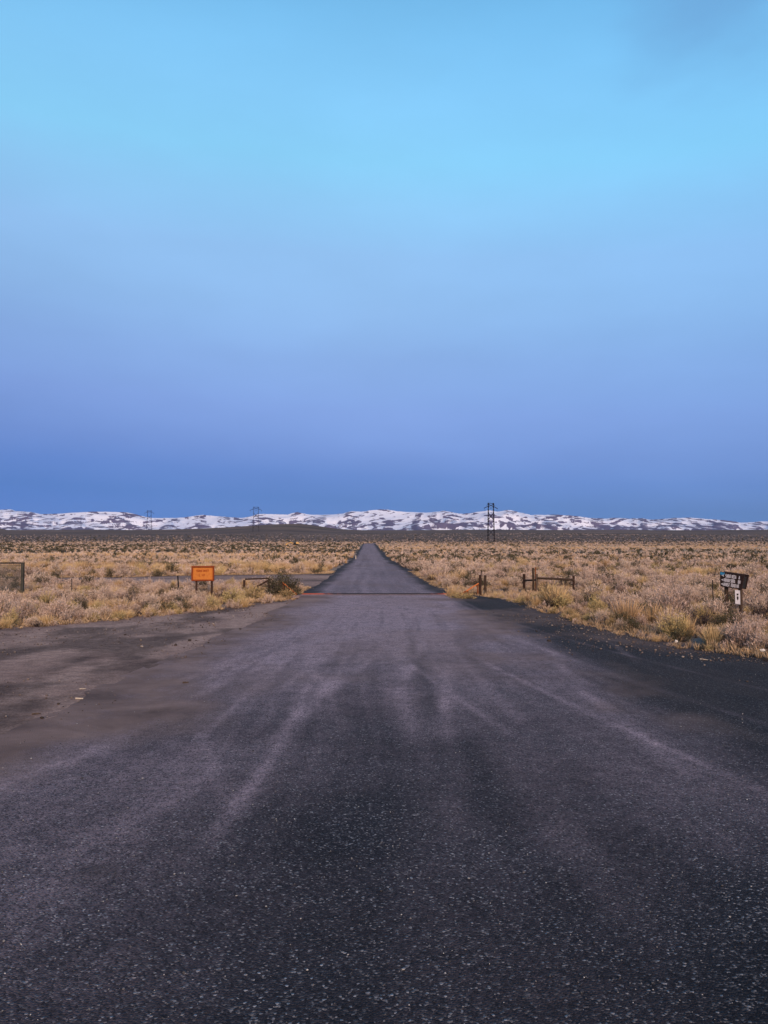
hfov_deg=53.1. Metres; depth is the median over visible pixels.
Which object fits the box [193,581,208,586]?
sagebrush
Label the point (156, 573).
sagebrush
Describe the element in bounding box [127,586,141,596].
sagebrush
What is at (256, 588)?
green shrub
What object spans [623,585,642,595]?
green shrub
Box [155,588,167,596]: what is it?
sagebrush
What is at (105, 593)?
dry shrub
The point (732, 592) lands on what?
sagebrush
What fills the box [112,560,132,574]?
dry shrub
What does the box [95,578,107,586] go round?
dry shrub
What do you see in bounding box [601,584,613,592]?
grass clump
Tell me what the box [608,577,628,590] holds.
sagebrush
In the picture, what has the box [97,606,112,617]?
dry shrub
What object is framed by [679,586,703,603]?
dry shrub
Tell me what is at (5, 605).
dry shrub
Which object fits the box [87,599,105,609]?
green shrub
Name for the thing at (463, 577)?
sagebrush
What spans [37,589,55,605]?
green shrub
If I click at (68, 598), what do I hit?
dry shrub
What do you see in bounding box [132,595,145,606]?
dry shrub
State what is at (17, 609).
dry shrub
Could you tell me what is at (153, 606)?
dry shrub
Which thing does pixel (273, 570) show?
grass clump
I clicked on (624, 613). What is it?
sagebrush
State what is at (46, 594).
dry shrub
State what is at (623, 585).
dry shrub
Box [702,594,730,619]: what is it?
dry shrub
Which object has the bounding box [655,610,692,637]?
green shrub
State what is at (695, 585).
dry shrub
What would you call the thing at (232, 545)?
sagebrush cover
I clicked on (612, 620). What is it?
green shrub
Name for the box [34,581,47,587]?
dry shrub
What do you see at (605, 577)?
dry shrub
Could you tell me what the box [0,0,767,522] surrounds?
sky
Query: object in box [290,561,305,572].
dry shrub
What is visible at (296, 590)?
sagebrush
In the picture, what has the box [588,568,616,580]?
sagebrush
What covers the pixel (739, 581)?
brown sign
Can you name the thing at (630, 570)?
dry shrub
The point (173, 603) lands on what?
green shrub
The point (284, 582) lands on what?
sagebrush
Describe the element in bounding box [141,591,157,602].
dry shrub
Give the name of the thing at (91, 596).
dry shrub
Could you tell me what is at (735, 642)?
dry shrub
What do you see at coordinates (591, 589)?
dry shrub
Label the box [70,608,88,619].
dry shrub
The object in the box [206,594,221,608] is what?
green shrub
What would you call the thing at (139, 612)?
bare shrub
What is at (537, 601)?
grass clump
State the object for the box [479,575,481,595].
fence post
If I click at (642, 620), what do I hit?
dry shrub
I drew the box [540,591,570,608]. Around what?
bare shrub
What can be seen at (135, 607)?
dry shrub
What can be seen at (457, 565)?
sagebrush
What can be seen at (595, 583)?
grass clump
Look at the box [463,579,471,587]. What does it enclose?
sagebrush
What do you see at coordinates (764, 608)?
bare shrub
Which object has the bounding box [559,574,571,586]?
sagebrush
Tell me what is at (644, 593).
dry shrub
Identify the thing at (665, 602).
dry shrub
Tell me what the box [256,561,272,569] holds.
grass clump
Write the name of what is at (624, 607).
grass clump
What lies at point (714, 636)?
grass clump
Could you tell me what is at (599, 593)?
green shrub
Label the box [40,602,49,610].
dry shrub
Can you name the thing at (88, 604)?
grass clump
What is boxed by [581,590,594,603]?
sagebrush
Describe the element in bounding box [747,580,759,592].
dry shrub
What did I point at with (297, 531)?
ground
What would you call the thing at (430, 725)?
road
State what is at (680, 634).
sagebrush
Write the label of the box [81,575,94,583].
sagebrush
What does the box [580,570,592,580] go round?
dry shrub
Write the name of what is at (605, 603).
dry shrub
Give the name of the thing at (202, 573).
orange sign
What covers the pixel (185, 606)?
sagebrush
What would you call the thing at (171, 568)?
sagebrush
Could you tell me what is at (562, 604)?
green shrub
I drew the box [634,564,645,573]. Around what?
dry shrub
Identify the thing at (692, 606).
dry shrub
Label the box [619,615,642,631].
sagebrush
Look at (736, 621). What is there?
dry shrub
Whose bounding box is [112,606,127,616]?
grass clump
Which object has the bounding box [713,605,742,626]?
sagebrush
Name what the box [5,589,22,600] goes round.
dry shrub
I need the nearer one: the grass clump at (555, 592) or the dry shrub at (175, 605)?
the dry shrub at (175, 605)
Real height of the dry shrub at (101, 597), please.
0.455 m
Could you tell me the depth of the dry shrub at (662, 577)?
36.62 m
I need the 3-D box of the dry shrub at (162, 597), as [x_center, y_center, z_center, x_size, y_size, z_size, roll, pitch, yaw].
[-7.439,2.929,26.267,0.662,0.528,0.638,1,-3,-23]
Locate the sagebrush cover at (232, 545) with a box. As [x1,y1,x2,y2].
[0,533,767,594]
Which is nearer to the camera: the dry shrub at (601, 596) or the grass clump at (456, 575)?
the dry shrub at (601, 596)
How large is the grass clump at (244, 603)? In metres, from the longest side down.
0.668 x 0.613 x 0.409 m
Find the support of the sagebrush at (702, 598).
on the ground at (297, 531)
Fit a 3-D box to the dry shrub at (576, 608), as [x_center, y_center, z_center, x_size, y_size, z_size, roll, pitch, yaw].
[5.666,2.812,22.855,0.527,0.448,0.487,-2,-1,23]
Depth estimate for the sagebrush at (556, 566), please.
59.48 m
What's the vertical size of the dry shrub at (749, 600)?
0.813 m
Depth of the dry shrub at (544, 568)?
45.94 m
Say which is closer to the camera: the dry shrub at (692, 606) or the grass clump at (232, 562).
the dry shrub at (692, 606)
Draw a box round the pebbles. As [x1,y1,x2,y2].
[0,600,764,719]
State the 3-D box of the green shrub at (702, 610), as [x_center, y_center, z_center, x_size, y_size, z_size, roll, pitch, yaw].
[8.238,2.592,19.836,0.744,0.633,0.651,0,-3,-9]
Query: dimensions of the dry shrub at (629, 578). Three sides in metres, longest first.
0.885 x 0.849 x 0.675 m
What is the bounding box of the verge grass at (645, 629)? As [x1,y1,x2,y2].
[0,569,767,657]
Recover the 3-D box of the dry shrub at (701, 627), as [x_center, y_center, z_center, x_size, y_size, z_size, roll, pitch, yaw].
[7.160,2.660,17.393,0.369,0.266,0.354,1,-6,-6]
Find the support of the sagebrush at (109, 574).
on the ground at (297, 531)
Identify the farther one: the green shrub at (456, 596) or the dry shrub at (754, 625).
the green shrub at (456, 596)
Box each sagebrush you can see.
[34,575,50,584]
[72,596,87,609]
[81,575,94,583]
[103,567,117,576]
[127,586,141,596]
[151,568,161,575]
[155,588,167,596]
[158,597,176,611]
[164,560,179,571]
[171,592,187,603]
[178,599,192,610]
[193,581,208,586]
[262,566,287,595]
[265,567,303,595]
[287,576,304,595]
[412,563,423,571]
[447,567,460,573]
[449,561,467,568]
[459,571,477,581]
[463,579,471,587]
[472,576,491,586]
[510,574,525,583]
[548,561,565,569]
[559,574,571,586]
[561,567,577,577]
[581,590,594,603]
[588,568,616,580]
[604,611,639,625]
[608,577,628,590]
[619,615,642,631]
[638,596,663,615]
[670,620,694,642]
[687,577,709,587]
[696,640,706,649]
[697,593,722,603]
[712,589,734,606]
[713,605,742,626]
[723,589,745,604]
[755,583,767,594]
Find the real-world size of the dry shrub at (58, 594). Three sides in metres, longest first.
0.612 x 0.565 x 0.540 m
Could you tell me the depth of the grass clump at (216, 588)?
31.35 m
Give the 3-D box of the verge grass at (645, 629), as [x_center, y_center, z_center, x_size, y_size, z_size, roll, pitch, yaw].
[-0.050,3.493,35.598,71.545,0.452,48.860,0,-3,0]
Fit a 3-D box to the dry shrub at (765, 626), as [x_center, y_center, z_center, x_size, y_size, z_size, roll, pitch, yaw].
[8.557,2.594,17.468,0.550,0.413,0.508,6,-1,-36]
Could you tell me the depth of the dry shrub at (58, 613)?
20.25 m
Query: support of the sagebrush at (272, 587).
on the ground at (297, 531)
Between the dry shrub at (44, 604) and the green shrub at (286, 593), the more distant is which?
the green shrub at (286, 593)
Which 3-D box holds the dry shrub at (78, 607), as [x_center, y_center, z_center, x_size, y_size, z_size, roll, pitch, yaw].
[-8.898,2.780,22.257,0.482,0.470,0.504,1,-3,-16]
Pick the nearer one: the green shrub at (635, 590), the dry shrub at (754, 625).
the dry shrub at (754, 625)
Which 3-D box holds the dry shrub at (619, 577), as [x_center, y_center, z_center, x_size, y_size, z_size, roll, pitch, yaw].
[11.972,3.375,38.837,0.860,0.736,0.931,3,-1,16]
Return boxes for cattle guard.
[291,593,460,597]
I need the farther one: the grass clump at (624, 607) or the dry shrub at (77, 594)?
the dry shrub at (77, 594)
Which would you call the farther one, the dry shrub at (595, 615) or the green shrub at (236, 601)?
the green shrub at (236, 601)
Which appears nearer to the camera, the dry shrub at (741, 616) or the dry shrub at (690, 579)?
the dry shrub at (741, 616)
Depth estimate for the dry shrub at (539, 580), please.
39.45 m
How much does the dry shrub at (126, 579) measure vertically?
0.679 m
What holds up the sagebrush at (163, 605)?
on the ground at (297, 531)
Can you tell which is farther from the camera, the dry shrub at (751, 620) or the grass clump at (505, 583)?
the grass clump at (505, 583)
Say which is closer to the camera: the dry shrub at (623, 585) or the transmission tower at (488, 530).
the dry shrub at (623, 585)
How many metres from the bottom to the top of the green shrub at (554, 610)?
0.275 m
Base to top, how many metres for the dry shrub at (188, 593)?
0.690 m
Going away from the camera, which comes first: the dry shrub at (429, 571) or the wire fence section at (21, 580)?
the wire fence section at (21, 580)
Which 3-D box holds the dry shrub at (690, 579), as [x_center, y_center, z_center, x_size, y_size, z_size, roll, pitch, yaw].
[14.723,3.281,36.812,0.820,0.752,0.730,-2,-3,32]
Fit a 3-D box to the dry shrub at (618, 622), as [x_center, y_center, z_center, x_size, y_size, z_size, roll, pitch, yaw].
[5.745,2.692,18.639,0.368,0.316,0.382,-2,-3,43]
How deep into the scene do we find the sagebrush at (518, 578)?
38.19 m
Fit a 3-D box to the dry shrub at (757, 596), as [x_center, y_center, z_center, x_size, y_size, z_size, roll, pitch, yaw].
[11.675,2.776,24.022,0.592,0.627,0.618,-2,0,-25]
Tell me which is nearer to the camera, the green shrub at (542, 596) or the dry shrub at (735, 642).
the dry shrub at (735, 642)
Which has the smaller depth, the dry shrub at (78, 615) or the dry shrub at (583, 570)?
the dry shrub at (78, 615)
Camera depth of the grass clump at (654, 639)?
16.08 m
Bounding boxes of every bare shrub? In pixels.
[31,620,45,626]
[120,589,141,602]
[133,608,142,615]
[423,572,435,580]
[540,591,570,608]
[677,606,712,624]
[690,608,720,627]
[736,598,767,621]
[755,600,767,615]
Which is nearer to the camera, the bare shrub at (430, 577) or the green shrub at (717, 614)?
the green shrub at (717, 614)
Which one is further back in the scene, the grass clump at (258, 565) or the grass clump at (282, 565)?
the grass clump at (282, 565)
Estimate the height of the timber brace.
1.011 m
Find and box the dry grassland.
[1,533,767,616]
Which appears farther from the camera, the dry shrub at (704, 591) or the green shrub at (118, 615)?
the dry shrub at (704, 591)
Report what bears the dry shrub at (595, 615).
on the ground at (297, 531)
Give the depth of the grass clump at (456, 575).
39.52 m
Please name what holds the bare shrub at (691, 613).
on the ground at (297, 531)
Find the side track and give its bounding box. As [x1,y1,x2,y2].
[24,574,333,586]
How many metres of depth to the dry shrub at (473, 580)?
37.10 m
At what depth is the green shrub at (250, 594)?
27.82 m
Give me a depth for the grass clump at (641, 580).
37.27 m
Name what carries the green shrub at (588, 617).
on the ground at (297, 531)
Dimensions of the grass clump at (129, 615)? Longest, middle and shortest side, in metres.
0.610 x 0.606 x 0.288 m
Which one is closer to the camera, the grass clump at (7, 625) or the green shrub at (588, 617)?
the grass clump at (7, 625)
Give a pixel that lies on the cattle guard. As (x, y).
(308, 594)
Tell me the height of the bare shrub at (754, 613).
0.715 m
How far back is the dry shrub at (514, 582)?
36.81 m
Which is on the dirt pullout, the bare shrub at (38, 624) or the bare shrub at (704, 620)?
the bare shrub at (38, 624)
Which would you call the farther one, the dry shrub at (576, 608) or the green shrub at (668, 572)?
the green shrub at (668, 572)
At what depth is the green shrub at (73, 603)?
22.68 m
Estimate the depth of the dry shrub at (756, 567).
53.62 m
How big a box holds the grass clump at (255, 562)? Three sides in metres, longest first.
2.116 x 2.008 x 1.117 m
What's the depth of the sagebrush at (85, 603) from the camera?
23.32 m
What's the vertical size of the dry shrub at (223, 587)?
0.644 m
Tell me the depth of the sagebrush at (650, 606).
20.43 m
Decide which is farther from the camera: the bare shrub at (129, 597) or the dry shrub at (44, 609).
the bare shrub at (129, 597)
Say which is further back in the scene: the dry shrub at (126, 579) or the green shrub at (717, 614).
the dry shrub at (126, 579)
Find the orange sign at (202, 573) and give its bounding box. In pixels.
[191,566,214,593]
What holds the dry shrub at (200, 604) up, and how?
on the ground at (297, 531)
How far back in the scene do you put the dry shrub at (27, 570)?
48.45 m
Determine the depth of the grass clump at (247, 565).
58.24 m
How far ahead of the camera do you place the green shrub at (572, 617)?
20.50 m
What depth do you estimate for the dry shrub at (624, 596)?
23.91 m
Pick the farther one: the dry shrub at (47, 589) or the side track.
the side track
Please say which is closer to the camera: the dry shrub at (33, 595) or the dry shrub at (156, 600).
the dry shrub at (156, 600)
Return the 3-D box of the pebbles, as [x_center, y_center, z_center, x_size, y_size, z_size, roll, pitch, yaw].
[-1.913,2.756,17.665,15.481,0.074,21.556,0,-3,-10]
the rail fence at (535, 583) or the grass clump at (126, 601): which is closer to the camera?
the grass clump at (126, 601)
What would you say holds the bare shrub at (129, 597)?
on the ground at (297, 531)
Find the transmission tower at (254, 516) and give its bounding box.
[250,507,261,528]
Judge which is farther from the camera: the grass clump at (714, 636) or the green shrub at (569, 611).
the green shrub at (569, 611)
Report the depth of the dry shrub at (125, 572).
49.72 m
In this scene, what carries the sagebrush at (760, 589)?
on the ground at (297, 531)
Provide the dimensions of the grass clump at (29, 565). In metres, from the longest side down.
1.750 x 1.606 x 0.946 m
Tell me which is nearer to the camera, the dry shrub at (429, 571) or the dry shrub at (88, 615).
the dry shrub at (88, 615)
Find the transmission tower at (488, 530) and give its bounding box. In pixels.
[485,503,497,541]
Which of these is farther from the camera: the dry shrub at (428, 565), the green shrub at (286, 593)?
the dry shrub at (428, 565)
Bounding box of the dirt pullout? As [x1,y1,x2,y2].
[0,599,295,734]
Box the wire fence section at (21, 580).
[0,562,24,592]
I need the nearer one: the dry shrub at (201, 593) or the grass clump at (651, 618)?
the grass clump at (651, 618)
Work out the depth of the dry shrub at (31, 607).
21.06 m
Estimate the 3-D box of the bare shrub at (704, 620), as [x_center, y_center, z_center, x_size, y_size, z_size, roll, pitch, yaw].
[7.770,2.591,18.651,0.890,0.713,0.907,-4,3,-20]
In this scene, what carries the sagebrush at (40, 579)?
on the ground at (297, 531)
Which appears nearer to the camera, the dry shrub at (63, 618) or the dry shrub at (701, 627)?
the dry shrub at (701, 627)
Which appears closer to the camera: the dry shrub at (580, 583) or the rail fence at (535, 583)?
the rail fence at (535, 583)
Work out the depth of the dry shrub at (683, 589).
27.60 m
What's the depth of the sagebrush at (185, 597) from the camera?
25.19 m
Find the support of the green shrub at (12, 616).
on the ground at (297, 531)
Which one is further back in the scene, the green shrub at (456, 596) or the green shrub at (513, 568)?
the green shrub at (513, 568)
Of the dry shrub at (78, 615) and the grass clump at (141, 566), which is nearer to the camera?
the dry shrub at (78, 615)
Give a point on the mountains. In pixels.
(379, 519)
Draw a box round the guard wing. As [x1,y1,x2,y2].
[459,583,478,594]
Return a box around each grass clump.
[0,617,15,627]
[25,561,37,570]
[40,613,60,624]
[86,599,96,607]
[91,600,109,609]
[104,596,144,609]
[110,578,124,585]
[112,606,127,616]
[123,609,134,617]
[134,561,147,570]
[139,608,155,616]
[208,583,224,592]
[214,566,225,574]
[225,557,243,564]
[238,579,252,585]
[238,597,248,606]
[240,560,254,568]
[242,560,267,569]
[249,563,263,569]
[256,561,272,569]
[271,565,281,573]
[278,560,286,567]
[442,585,457,595]
[444,571,461,580]
[494,577,510,586]
[529,594,541,605]
[540,583,574,607]
[586,579,604,586]
[600,558,610,566]
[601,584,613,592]
[607,595,655,624]
[634,600,662,624]
[636,574,649,585]
[648,605,686,625]
[649,636,659,641]
[676,614,699,636]
[691,624,723,644]
[692,567,707,573]
[708,587,723,603]
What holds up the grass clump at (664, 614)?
on the ground at (297, 531)
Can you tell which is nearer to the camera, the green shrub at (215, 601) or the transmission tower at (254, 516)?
the green shrub at (215, 601)
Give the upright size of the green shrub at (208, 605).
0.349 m
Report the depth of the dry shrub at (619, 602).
21.30 m
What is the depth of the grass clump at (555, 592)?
24.78 m
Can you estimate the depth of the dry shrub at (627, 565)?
57.16 m
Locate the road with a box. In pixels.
[0,543,767,1023]
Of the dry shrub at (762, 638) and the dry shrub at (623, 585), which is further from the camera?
the dry shrub at (623, 585)
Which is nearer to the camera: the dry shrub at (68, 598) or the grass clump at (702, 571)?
the dry shrub at (68, 598)
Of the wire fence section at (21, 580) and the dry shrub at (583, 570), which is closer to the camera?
the wire fence section at (21, 580)
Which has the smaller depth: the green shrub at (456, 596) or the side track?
the green shrub at (456, 596)
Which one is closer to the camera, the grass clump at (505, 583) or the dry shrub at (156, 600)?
the dry shrub at (156, 600)
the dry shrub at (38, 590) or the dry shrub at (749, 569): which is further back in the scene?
the dry shrub at (749, 569)
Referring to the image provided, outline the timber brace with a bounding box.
[243,578,269,589]
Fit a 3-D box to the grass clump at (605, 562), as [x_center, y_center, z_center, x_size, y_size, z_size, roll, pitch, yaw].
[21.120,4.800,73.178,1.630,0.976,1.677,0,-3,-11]
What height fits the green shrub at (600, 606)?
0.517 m
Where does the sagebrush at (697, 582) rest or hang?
on the ground at (297, 531)
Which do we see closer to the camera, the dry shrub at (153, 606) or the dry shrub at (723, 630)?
the dry shrub at (723, 630)
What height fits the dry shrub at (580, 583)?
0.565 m
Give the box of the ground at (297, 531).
[0,524,767,654]
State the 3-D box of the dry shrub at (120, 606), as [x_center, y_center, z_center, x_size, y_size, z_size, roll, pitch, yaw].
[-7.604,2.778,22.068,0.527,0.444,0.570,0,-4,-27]
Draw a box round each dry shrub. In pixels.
[0,588,15,618]
[4,601,27,621]
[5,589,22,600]
[12,595,41,616]
[20,563,37,575]
[22,591,37,599]
[23,616,41,626]
[29,571,48,583]
[32,587,54,599]
[32,597,41,611]
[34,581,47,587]
[37,586,60,594]
[38,605,52,615]
[39,589,53,602]
[39,595,77,620]
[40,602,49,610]
[41,574,56,585]
[47,562,60,570]
[49,593,72,607]
[51,587,63,597]
[57,608,71,622]
[68,601,82,612]
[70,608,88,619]
[71,591,84,599]
[83,605,99,619]
[85,588,102,601]
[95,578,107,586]
[95,592,110,603]
[97,585,115,601]
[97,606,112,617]
[110,602,126,612]
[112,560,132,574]
[114,590,128,599]
[116,567,130,576]
[122,575,135,586]
[126,604,142,611]
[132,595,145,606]
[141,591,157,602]
[145,591,161,605]
[146,602,160,613]
[157,591,167,603]
[164,588,184,601]
[165,599,182,609]
[176,585,196,599]
[188,591,208,609]
[196,590,207,599]
[217,584,233,591]
[250,576,263,584]
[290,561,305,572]
[422,562,434,569]
[424,566,436,577]
[441,574,457,585]
[441,578,452,586]
[468,574,478,585]
[508,576,520,586]
[528,571,542,583]
[540,566,552,575]
[566,585,585,601]
[567,601,583,613]
[576,565,597,578]
[576,578,589,586]
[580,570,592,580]
[582,580,607,600]
[588,612,603,621]
[594,608,609,623]
[596,573,612,583]
[596,592,608,601]
[598,581,613,591]
[601,595,614,607]
[607,588,637,605]
[608,596,632,613]
[613,574,625,580]
[614,618,626,626]
[615,581,628,593]
[619,559,632,570]
[623,575,636,585]
[626,567,636,573]
[632,614,649,625]
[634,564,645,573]
[639,578,663,588]
[641,587,650,599]
[645,578,690,615]
[651,573,669,581]
[651,608,682,630]
[654,585,673,596]
[677,585,692,596]
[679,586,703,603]
[685,575,697,583]
[687,580,706,589]
[688,600,704,613]
[692,583,713,599]
[695,624,706,634]
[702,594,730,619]
[717,585,752,599]
[718,623,736,644]
[721,618,765,649]
[726,617,754,645]
[732,608,748,624]
[743,565,755,573]
[743,588,767,610]
[744,611,766,628]
[746,629,767,653]
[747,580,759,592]
[747,619,764,632]
[749,598,767,613]
[750,562,760,570]
[750,592,766,601]
[754,618,767,631]
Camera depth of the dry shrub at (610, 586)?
33.13 m
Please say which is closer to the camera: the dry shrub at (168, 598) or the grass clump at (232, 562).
the dry shrub at (168, 598)
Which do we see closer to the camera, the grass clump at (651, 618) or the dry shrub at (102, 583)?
the grass clump at (651, 618)
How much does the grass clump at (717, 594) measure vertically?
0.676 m
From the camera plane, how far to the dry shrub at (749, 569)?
52.25 m
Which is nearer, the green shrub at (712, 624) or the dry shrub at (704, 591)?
the green shrub at (712, 624)
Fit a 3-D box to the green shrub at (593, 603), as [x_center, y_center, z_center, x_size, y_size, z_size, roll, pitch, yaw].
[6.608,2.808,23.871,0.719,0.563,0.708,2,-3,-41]
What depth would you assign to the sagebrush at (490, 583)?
36.43 m
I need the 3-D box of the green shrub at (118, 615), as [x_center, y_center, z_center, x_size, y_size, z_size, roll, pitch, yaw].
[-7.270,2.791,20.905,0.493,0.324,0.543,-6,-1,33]
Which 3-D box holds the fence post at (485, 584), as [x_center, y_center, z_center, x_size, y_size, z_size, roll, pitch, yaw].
[4.122,3.129,31.292,0.119,1.110,0.116,0,-3,0]
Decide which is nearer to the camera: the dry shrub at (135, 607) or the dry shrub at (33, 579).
the dry shrub at (135, 607)
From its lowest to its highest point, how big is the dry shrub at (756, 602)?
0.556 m
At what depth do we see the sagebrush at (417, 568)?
58.08 m
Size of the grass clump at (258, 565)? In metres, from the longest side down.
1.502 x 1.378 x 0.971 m
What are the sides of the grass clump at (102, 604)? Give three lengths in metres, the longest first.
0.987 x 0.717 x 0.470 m
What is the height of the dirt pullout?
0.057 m
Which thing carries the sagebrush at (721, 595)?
on the ground at (297, 531)
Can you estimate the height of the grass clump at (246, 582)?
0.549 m
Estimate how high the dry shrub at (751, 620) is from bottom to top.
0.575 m
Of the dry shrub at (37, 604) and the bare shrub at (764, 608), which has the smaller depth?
the bare shrub at (764, 608)
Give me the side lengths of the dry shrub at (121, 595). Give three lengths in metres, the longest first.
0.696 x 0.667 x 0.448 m
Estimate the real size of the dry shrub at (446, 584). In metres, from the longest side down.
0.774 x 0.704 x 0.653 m
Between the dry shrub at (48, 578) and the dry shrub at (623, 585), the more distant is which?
the dry shrub at (48, 578)
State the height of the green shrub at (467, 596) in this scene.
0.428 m
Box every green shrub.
[1,609,20,625]
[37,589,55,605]
[67,600,79,609]
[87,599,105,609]
[110,610,125,619]
[167,601,179,610]
[204,601,214,609]
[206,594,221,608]
[222,585,242,603]
[233,593,249,605]
[240,584,264,599]
[246,583,264,592]
[278,589,295,598]
[448,590,462,597]
[462,592,477,598]
[508,564,520,572]
[535,580,568,605]
[547,605,557,612]
[550,594,574,607]
[562,606,574,614]
[568,613,579,620]
[581,611,593,621]
[584,595,604,609]
[589,590,606,598]
[590,599,606,611]
[604,617,617,626]
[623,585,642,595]
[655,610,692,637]
[663,568,675,575]
[691,600,713,620]
[698,621,724,642]
[709,612,726,622]
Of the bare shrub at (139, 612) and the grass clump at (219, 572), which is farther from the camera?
the grass clump at (219, 572)
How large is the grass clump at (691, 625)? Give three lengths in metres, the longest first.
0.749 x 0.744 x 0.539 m
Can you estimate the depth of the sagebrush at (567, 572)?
43.82 m
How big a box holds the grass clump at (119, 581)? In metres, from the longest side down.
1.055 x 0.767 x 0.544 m
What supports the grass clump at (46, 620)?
on the dirt pullout
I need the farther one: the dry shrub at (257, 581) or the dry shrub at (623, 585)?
the dry shrub at (257, 581)
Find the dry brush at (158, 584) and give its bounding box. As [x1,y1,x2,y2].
[0,533,767,649]
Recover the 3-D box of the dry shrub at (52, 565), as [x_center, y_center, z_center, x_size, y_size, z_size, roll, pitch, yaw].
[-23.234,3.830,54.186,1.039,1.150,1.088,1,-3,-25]
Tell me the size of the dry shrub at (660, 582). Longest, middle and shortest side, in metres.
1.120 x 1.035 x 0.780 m
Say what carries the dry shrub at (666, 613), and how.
on the ground at (297, 531)
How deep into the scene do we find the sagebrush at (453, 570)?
44.44 m
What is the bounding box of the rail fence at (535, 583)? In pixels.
[523,567,574,591]
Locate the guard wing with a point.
(474, 593)
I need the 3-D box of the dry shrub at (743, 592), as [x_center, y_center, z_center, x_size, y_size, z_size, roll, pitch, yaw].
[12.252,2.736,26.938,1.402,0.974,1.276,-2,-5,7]
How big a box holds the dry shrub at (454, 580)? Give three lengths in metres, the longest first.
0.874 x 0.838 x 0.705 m
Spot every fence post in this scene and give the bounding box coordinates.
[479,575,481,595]
[484,575,486,593]
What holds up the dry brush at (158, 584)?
on the ground at (297, 531)
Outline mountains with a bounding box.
[0,509,767,529]
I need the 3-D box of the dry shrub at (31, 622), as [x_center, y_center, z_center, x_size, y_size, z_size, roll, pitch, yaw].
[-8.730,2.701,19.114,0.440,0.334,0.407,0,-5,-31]
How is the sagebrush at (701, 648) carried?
on the ground at (297, 531)
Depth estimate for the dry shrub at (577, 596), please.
26.17 m
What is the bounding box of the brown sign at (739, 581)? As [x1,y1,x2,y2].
[720,571,748,613]
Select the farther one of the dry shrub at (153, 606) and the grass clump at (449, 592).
the grass clump at (449, 592)
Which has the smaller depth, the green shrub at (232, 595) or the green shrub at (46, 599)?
the green shrub at (46, 599)
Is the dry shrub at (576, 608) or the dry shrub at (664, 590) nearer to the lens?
the dry shrub at (576, 608)

